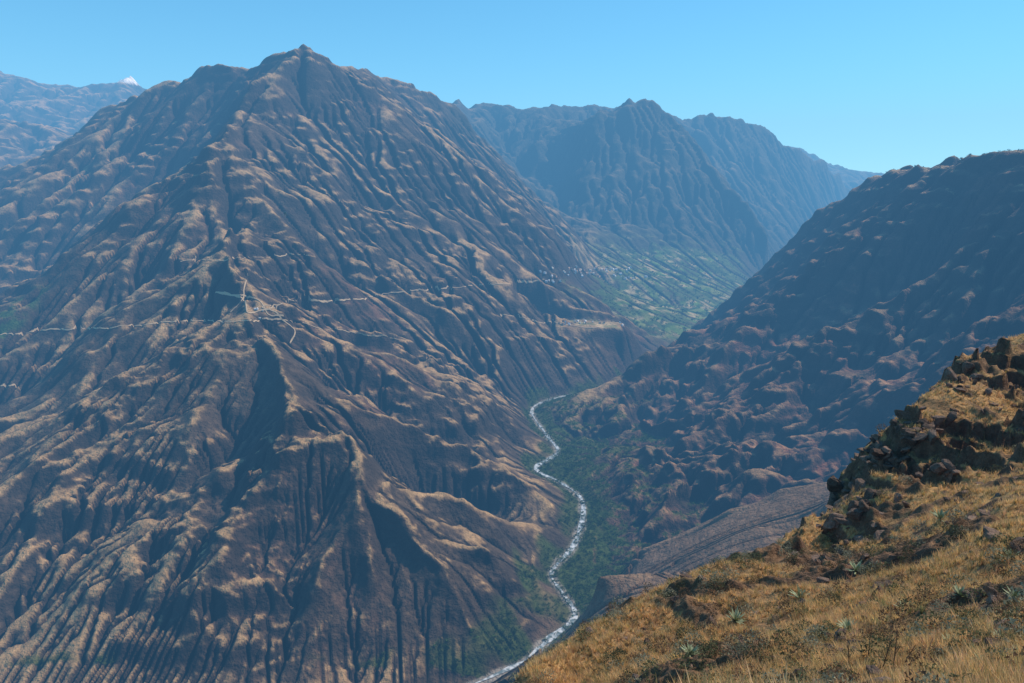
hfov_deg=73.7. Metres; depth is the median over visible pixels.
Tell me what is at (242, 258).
dirt road
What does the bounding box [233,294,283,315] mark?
dirt road
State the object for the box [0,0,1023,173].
sky
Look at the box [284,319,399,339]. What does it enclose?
dirt road
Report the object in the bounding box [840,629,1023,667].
dead stalks
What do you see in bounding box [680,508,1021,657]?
agave plant
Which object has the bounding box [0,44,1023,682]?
canyon terrain
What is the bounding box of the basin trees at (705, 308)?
[570,235,751,338]
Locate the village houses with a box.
[254,265,646,325]
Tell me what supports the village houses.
on the canyon terrain at (234, 500)
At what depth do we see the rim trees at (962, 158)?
3295.06 m
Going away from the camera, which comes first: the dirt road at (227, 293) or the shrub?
the shrub
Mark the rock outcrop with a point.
(876, 451)
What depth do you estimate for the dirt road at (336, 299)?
3592.60 m
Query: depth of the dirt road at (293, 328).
2736.51 m
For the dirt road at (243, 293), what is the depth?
2813.81 m
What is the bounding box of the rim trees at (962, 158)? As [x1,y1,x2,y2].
[885,149,1022,175]
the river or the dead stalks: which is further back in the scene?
the river
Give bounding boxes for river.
[476,395,585,682]
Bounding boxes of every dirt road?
[0,317,281,335]
[180,253,309,261]
[215,291,279,312]
[231,273,247,310]
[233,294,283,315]
[262,279,544,317]
[282,319,295,343]
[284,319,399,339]
[500,314,605,327]
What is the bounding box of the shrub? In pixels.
[508,358,1023,682]
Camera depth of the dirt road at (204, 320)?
2797.84 m
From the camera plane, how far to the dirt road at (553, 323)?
4107.12 m
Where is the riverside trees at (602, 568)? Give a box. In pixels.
[20,366,707,677]
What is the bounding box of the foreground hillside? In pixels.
[513,335,1023,682]
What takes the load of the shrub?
on the foreground hillside
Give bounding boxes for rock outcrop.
[571,361,1023,682]

